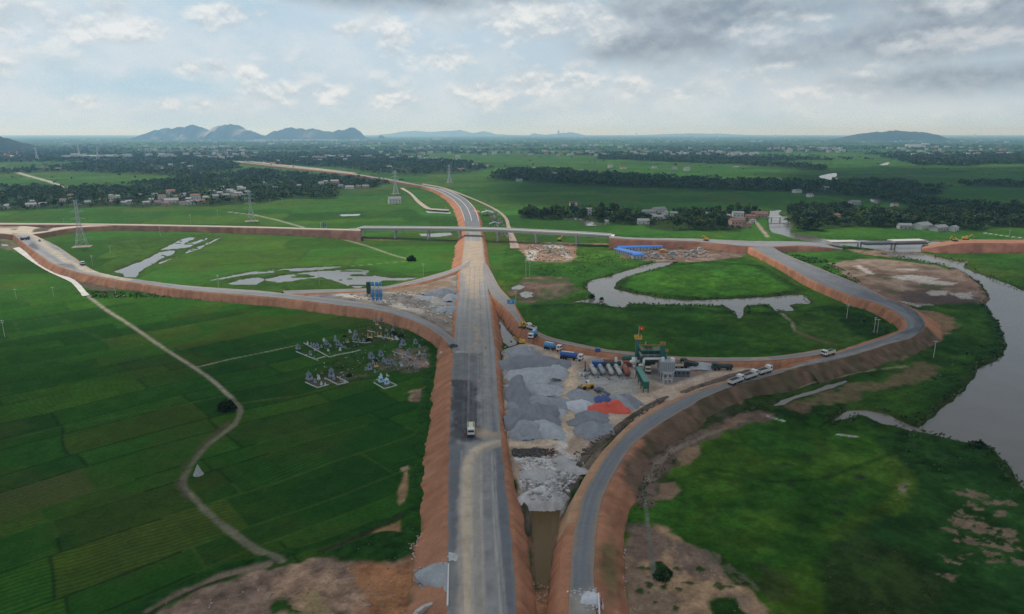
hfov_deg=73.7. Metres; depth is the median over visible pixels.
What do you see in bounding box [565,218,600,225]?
village pool
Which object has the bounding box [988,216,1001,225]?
tree
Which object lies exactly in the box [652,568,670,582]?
bush
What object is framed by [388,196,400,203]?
house
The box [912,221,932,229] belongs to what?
house
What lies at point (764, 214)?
house
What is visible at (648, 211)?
house
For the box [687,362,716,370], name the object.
gravel heap
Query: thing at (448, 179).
transmission tower
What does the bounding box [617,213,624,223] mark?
tree
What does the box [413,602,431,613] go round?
channel wall
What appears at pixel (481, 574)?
road
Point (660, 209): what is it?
house
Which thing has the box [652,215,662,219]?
house
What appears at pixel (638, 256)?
site barrack
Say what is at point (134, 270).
pond
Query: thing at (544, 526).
muddy pond
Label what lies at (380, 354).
tomb
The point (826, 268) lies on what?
scrub
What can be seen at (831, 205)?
tree
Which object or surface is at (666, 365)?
filter house
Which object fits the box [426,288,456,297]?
gravel heap
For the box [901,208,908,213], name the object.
tree
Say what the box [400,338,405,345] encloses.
tomb
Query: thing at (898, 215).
tree
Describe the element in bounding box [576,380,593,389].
wheel loader
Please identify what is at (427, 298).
gravel heap
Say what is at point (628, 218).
tree
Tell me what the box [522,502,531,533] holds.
spoil ridge
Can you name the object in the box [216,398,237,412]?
bush
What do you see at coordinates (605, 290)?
creek
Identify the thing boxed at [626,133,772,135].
hill
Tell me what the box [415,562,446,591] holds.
stone apron
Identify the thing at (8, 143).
hill
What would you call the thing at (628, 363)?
shipping container
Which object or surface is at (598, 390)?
hopper conveyor
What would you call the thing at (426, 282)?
embankment
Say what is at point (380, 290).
cement silo
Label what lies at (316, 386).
wall
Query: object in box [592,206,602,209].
tree
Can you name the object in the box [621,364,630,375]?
storage tank
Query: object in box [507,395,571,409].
gravel heap
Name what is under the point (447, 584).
headwall
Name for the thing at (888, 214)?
tree
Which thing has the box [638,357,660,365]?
dust duct
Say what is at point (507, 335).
roadside pond
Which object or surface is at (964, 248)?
embankment
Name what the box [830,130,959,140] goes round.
hill
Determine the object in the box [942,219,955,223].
tree
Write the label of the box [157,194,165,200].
house
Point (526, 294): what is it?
verge pool
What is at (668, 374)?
hopper stand
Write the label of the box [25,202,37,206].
house
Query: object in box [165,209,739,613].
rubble
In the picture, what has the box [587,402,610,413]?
tarped heap
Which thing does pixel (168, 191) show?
house
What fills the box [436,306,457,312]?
gravel heap
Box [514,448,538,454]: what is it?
spoil ridge
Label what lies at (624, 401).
gravel heap
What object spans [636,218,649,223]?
house
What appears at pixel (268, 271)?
flooded field
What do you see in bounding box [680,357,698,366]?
dump truck
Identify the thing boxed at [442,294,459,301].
gravel heap
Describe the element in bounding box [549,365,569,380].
gravel heap
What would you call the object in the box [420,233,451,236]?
bridge pool
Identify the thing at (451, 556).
rubble heap
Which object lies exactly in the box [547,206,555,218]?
tree
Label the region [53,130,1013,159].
distant settlement
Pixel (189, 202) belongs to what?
house
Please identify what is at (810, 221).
tree
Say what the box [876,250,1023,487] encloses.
river
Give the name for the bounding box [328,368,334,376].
tomb
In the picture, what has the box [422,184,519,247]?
dirt track
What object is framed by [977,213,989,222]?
tree
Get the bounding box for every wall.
[296,351,324,359]
[304,343,339,356]
[305,382,328,387]
[325,376,348,384]
[374,379,396,388]
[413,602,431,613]
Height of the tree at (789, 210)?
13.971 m
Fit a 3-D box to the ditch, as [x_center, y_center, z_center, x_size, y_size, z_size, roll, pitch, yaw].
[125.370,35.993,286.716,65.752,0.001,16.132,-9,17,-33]
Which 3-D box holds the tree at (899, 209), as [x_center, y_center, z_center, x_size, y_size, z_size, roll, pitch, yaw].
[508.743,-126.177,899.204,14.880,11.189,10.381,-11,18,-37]
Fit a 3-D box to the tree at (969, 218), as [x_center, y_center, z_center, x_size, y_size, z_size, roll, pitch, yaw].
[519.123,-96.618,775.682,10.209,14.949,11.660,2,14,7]
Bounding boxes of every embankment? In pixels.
[0,225,360,240]
[0,226,114,239]
[12,233,452,351]
[238,162,465,613]
[239,162,536,613]
[293,269,460,295]
[490,294,820,369]
[497,283,819,357]
[546,247,906,613]
[593,247,941,613]
[609,238,842,252]
[921,243,1023,253]
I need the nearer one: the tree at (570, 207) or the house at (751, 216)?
the house at (751, 216)
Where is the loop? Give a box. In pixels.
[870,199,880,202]
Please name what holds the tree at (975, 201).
on the ground
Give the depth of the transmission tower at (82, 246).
645.73 m
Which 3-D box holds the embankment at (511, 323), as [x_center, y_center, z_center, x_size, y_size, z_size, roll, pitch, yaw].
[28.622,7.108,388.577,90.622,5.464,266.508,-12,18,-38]
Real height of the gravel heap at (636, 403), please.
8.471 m
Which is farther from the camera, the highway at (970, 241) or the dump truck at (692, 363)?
the highway at (970, 241)
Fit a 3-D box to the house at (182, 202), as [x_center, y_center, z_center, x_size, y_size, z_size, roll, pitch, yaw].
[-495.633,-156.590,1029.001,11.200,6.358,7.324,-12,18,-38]
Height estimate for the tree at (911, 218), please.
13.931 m
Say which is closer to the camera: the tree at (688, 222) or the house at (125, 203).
the tree at (688, 222)
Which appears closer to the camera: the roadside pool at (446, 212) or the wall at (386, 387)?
the wall at (386, 387)
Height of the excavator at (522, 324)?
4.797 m
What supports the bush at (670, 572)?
on the ground
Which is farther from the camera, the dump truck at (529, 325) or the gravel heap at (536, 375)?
the dump truck at (529, 325)
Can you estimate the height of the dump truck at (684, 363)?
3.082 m
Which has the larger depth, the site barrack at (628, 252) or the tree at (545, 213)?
the tree at (545, 213)
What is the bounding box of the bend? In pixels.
[819,173,836,179]
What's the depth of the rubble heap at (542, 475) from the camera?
207.72 m
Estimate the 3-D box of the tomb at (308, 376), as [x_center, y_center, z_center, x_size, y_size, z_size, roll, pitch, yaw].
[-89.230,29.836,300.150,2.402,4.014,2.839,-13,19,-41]
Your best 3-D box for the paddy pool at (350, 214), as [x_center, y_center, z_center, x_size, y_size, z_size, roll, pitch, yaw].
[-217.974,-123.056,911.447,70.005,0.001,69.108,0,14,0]
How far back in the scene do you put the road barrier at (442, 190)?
1159.13 m
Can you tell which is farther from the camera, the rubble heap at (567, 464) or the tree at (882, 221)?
the tree at (882, 221)
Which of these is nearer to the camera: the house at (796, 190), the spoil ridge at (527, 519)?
the spoil ridge at (527, 519)
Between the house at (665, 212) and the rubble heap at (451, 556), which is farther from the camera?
the house at (665, 212)
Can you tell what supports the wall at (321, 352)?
on the ground
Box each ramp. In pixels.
[13,233,460,351]
[283,261,469,294]
[483,260,821,361]
[568,246,924,613]
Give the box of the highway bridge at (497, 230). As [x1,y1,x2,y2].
[349,226,619,244]
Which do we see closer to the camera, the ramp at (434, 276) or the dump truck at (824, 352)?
the dump truck at (824, 352)
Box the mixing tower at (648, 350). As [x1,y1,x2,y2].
[638,341,665,367]
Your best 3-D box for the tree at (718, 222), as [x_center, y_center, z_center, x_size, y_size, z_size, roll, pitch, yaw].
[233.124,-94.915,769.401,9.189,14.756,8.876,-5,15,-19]
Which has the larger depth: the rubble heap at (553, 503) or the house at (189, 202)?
the house at (189, 202)
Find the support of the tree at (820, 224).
on the ground
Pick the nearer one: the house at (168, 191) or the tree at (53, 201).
the tree at (53, 201)
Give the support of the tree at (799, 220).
on the ground
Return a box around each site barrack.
[614,247,644,256]
[616,245,662,249]
[631,253,644,258]
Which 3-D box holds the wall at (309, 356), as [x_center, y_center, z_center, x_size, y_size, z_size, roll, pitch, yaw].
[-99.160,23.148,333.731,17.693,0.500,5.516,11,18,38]
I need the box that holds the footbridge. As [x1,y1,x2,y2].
[768,217,791,223]
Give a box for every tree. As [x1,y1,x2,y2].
[47,197,57,207]
[523,206,531,217]
[537,210,543,218]
[543,207,550,215]
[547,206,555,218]
[567,203,574,209]
[580,209,587,216]
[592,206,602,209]
[594,210,603,220]
[598,210,604,220]
[609,211,616,222]
[615,207,624,214]
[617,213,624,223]
[624,216,633,223]
[670,216,679,227]
[677,214,683,223]
[683,218,693,225]
[694,219,706,228]
[695,207,705,214]
[704,216,713,228]
[714,217,722,228]
[721,217,727,228]
[726,205,733,212]
[735,202,742,209]
[741,203,751,210]
[752,205,760,210]
[786,207,795,215]
[791,211,800,223]
[795,217,805,224]
[803,210,812,216]
[803,217,815,228]
[811,211,819,216]
[816,222,823,230]
[825,201,834,207]
[826,215,833,220]
[833,206,840,211]
[836,217,844,222]
[843,218,851,225]
[855,213,862,225]
[878,211,892,224]
[879,215,887,226]
[891,211,907,223]
[894,207,902,211]
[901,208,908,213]
[903,215,918,222]
[927,219,938,222]
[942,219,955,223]
[951,219,960,225]
[964,216,974,228]
[971,199,981,204]
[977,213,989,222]
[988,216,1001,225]
[1000,208,1008,215]
[1010,199,1020,203]
[1010,213,1022,224]
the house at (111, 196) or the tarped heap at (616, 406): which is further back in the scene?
the house at (111, 196)
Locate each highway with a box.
[0,223,360,230]
[609,236,842,248]
[922,239,1023,248]
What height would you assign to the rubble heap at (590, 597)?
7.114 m
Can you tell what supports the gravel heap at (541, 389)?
on the ground
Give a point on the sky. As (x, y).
(68, 67)
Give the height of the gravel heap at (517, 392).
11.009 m
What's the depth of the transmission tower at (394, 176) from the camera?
1210.58 m
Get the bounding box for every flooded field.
[213,266,342,279]
[228,278,257,284]
[247,268,414,287]
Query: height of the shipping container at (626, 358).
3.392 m
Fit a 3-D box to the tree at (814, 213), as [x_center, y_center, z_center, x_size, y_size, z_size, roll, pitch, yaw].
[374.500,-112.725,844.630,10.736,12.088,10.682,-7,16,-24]
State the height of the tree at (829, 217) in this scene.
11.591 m
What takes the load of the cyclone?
on the ground
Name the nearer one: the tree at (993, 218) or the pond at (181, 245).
the pond at (181, 245)
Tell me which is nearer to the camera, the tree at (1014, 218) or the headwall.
the headwall
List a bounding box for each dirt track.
[400,188,448,210]
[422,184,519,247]
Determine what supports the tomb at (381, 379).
on the ground
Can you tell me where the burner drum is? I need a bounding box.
[604,357,620,365]
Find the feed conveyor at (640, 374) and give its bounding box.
[635,367,648,392]
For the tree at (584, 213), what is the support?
on the ground
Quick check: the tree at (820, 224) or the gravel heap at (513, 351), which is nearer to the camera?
the gravel heap at (513, 351)
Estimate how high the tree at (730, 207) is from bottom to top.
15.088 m
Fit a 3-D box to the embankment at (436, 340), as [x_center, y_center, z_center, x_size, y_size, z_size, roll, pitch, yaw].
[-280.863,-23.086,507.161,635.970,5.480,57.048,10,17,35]
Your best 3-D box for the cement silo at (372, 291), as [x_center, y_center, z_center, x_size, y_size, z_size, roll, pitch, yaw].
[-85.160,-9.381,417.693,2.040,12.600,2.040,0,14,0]
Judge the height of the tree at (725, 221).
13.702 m
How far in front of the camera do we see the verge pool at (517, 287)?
482.61 m
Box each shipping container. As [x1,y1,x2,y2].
[592,360,603,367]
[621,356,634,360]
[623,360,632,366]
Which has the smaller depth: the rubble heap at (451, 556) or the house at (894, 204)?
the rubble heap at (451, 556)
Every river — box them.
[769,210,940,251]
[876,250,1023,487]
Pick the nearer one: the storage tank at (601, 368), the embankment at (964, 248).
the storage tank at (601, 368)
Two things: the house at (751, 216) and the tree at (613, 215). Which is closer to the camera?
the tree at (613, 215)
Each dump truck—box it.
[467,422,474,436]
[526,322,536,329]
[645,365,650,372]
[675,360,688,367]
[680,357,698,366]
[711,362,732,369]
[727,373,743,385]
[744,368,757,380]
[757,364,772,375]
[820,349,835,356]
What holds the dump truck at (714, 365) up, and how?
on the ground
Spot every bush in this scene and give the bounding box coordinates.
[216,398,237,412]
[406,255,415,260]
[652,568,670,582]
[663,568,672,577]
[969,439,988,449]
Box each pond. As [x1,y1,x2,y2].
[114,249,188,276]
[163,236,221,248]
[498,316,517,345]
[530,510,560,586]
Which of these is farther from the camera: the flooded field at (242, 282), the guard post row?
the flooded field at (242, 282)
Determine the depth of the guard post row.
148.11 m
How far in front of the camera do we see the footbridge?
850.58 m
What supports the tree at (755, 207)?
on the ground
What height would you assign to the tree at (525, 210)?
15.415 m
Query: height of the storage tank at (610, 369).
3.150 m
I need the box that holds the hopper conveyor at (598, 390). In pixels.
[593,386,610,396]
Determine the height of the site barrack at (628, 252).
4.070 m
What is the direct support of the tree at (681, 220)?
on the ground
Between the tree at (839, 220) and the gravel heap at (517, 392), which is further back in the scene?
the tree at (839, 220)
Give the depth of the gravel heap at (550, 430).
236.41 m
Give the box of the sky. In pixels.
[0,0,1023,134]
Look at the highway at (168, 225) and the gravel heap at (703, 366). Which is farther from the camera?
the highway at (168, 225)
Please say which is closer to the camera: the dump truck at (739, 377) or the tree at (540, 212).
the dump truck at (739, 377)
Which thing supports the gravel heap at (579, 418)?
on the ground
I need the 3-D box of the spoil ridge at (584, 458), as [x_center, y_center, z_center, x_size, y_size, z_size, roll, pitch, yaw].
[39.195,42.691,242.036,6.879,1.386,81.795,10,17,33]
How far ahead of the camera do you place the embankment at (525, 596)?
192.23 m
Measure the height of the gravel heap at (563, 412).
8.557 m
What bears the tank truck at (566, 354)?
on the ground
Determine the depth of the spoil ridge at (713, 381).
287.38 m
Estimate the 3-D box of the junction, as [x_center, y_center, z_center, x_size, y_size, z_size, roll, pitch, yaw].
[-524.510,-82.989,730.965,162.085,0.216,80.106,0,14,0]
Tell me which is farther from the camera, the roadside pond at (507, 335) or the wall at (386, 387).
the roadside pond at (507, 335)
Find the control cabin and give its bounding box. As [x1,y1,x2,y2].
[674,368,690,376]
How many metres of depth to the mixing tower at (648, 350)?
298.87 m
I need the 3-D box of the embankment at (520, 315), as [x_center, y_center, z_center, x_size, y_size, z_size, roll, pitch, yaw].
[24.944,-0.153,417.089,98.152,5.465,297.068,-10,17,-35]
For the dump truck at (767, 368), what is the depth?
292.43 m
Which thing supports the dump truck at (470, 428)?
on the road
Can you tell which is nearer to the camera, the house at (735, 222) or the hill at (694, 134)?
the house at (735, 222)
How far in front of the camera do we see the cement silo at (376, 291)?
416.83 m
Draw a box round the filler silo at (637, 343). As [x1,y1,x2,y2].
[634,335,641,365]
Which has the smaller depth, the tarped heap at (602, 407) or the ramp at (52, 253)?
the tarped heap at (602, 407)
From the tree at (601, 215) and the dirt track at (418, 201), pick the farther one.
the dirt track at (418, 201)
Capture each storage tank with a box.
[589,364,596,374]
[598,364,604,374]
[606,364,613,374]
[614,364,622,375]
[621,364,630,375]
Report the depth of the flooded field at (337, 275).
511.67 m
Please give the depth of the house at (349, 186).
1321.12 m
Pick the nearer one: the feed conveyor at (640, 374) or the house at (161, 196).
the feed conveyor at (640, 374)
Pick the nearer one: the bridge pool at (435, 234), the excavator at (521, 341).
the excavator at (521, 341)
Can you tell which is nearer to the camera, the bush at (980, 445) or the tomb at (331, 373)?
the bush at (980, 445)
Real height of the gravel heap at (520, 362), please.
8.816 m
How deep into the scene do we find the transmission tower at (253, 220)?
834.98 m
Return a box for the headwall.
[447,563,448,606]
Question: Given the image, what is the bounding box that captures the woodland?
[0,140,1023,229]
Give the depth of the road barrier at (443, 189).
1203.51 m
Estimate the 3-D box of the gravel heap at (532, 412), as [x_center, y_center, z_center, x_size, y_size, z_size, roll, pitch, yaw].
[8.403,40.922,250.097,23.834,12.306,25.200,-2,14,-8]
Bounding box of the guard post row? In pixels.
[598,593,599,613]
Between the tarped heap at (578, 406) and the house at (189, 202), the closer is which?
the tarped heap at (578, 406)
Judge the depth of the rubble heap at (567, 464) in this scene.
213.11 m
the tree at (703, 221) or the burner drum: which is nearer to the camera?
the burner drum
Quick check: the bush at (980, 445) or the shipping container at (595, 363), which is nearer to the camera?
the bush at (980, 445)
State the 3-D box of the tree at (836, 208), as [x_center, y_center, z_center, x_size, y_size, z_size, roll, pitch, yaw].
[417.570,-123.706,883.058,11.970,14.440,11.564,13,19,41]
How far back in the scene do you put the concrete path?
516.60 m
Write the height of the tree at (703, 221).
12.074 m
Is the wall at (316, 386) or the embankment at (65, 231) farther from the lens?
the embankment at (65, 231)
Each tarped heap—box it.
[565,399,591,412]
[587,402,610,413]
[594,394,611,402]
[607,399,630,413]
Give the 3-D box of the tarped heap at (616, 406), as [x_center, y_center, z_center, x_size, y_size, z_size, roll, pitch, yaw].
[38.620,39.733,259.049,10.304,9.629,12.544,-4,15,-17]
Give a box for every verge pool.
[511,285,529,292]
[520,292,532,297]
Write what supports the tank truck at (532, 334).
on the ramp at (499, 295)
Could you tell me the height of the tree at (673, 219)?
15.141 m
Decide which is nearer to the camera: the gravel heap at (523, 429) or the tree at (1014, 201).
the gravel heap at (523, 429)
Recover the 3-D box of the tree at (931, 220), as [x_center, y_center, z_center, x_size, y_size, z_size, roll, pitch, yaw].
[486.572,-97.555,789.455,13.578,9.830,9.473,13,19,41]
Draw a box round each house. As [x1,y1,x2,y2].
[0,204,10,208]
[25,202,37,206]
[108,194,114,199]
[121,201,129,204]
[154,200,161,204]
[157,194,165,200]
[162,201,170,205]
[164,198,178,202]
[165,189,174,195]
[179,201,187,204]
[186,200,197,204]
[190,194,200,199]
[345,185,353,188]
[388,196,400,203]
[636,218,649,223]
[641,209,653,213]
[651,206,666,212]
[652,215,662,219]
[658,357,675,377]
[662,210,668,218]
[670,211,677,215]
[727,218,745,227]
[732,211,743,217]
[743,222,751,227]
[745,214,756,218]
[750,211,768,217]
[792,189,801,192]
[849,200,860,204]
[890,202,898,206]
[896,223,912,228]
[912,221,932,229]
[929,224,948,231]
[948,225,958,231]
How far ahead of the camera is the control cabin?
293.10 m
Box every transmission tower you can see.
[69,199,92,247]
[244,191,257,221]
[391,170,399,193]
[445,165,452,182]
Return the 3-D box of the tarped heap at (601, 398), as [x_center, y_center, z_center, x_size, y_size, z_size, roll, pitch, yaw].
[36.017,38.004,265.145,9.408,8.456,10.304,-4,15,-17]
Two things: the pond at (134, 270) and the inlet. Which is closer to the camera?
the inlet
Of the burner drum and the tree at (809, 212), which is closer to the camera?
the burner drum
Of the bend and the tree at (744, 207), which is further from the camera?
the bend
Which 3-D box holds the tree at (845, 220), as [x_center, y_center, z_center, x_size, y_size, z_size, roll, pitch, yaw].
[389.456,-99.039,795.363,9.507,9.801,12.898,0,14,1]
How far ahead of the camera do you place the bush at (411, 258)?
578.16 m
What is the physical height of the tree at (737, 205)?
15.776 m
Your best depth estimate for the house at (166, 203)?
1019.59 m
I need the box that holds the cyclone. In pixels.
[630,357,639,368]
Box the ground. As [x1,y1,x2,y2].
[0,135,1023,613]
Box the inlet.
[835,410,904,428]
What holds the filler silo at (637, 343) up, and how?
on the ground
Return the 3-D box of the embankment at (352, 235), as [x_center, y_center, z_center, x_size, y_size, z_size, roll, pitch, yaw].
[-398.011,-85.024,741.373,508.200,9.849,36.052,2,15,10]
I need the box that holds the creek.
[576,262,809,317]
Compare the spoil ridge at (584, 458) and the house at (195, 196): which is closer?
the spoil ridge at (584, 458)
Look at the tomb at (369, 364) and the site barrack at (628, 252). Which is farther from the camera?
the site barrack at (628, 252)
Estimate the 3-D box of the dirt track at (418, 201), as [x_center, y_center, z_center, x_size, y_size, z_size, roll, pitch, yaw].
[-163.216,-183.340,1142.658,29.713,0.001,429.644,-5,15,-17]
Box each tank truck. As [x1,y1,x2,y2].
[528,329,537,338]
[544,341,561,351]
[560,351,583,360]
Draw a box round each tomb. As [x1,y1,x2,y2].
[305,370,312,380]
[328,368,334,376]
[367,362,371,369]
[368,351,374,358]
[378,349,383,356]
[378,374,383,382]
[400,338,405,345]
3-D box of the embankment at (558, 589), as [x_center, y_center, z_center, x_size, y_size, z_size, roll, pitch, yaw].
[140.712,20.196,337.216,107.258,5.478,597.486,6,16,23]
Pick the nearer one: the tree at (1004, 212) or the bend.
the tree at (1004, 212)
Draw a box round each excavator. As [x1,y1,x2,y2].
[510,336,525,343]
[518,321,526,328]
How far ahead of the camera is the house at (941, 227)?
754.10 m
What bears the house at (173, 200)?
on the ground
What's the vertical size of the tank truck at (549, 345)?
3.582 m
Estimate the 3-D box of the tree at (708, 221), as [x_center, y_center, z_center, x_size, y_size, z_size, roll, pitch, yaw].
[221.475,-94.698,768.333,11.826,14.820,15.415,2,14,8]
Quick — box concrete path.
[13,247,88,295]
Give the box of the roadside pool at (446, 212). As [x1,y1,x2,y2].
[426,211,450,213]
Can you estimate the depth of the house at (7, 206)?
978.31 m
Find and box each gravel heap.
[414,296,433,300]
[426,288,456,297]
[430,297,446,304]
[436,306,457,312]
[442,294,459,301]
[498,355,571,371]
[501,346,534,357]
[503,375,531,406]
[503,402,560,430]
[504,366,565,383]
[504,383,564,396]
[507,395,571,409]
[507,419,541,440]
[529,419,565,440]
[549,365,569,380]
[558,408,567,416]
[565,389,596,402]
[567,410,609,426]
[573,421,614,440]
[609,394,634,410]
[620,393,643,408]
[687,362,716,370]
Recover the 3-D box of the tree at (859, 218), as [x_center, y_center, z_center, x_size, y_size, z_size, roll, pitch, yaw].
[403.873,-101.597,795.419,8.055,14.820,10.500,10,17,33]
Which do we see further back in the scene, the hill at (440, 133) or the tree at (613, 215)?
the hill at (440, 133)
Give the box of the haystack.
[193,465,203,476]
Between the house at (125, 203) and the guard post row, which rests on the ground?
the house at (125, 203)
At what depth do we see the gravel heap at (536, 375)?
289.90 m
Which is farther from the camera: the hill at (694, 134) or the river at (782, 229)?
the hill at (694, 134)
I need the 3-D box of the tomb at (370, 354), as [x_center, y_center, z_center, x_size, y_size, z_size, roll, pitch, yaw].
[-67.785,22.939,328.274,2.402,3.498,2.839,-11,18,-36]
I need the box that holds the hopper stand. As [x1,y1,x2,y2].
[662,372,672,382]
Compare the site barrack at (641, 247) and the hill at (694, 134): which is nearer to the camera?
the site barrack at (641, 247)
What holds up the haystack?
on the ground
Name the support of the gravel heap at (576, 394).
on the ground
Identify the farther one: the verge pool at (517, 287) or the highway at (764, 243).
the highway at (764, 243)
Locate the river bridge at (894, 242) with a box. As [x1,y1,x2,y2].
[826,239,929,246]
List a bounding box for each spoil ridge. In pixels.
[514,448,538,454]
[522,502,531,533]
[576,396,668,467]
[680,367,761,392]
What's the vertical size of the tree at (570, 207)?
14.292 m
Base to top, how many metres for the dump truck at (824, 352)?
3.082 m
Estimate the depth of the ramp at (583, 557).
244.90 m
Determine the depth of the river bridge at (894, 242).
642.40 m
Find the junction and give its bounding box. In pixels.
[0,225,104,233]
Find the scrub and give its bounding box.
[90,246,1023,613]
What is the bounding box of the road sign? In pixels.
[507,299,514,303]
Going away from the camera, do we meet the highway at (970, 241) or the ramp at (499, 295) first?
the ramp at (499, 295)
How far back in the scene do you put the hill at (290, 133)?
11687.08 m
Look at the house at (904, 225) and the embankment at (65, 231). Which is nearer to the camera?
the embankment at (65, 231)
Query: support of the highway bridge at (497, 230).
on the ground
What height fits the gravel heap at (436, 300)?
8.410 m
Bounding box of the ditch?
[773,381,846,405]
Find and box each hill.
[0,136,57,150]
[125,124,263,139]
[258,127,367,139]
[372,130,525,135]
[529,132,585,135]
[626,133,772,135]
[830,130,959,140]
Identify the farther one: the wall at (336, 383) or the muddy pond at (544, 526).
the wall at (336, 383)
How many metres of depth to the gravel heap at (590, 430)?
237.38 m
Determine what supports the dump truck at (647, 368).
on the ground
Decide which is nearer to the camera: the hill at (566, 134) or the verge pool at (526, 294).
the verge pool at (526, 294)
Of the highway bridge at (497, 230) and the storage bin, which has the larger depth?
the highway bridge at (497, 230)
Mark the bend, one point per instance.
(828, 176)
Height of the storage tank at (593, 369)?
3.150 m
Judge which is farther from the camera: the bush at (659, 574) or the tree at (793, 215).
the tree at (793, 215)
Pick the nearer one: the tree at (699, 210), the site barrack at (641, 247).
the site barrack at (641, 247)
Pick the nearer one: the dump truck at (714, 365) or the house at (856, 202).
the dump truck at (714, 365)
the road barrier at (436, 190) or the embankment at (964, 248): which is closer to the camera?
the embankment at (964, 248)
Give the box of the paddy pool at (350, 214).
[341,214,359,215]
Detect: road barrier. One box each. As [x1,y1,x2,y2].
[384,178,464,220]
[385,179,478,220]
[388,179,471,220]
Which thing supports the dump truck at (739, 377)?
on the ramp at (583, 557)
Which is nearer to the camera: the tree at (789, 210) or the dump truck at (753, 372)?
the dump truck at (753, 372)
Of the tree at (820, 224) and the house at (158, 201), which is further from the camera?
the house at (158, 201)
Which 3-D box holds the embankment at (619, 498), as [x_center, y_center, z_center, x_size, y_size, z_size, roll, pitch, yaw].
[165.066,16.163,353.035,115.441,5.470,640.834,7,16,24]
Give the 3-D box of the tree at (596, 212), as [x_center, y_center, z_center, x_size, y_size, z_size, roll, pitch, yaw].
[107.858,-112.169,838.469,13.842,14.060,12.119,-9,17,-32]
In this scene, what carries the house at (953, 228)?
on the ground
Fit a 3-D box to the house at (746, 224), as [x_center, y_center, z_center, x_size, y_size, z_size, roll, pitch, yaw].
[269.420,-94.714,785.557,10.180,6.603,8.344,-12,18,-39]
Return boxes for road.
[238,161,515,613]
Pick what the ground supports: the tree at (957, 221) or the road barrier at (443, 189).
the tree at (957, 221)
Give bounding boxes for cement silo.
[371,281,374,300]
[375,281,378,300]
[379,282,381,299]
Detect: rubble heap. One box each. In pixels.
[447,552,457,560]
[517,485,568,511]
[518,469,556,487]
[552,456,588,475]
[580,591,603,609]
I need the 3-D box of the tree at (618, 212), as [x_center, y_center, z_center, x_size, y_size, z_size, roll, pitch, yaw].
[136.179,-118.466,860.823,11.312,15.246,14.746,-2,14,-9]
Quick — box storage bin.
[366,281,370,296]
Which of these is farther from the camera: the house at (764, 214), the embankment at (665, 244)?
the house at (764, 214)
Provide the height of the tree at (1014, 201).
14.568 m
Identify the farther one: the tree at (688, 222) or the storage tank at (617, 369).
the tree at (688, 222)
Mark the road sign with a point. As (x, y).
(510, 301)

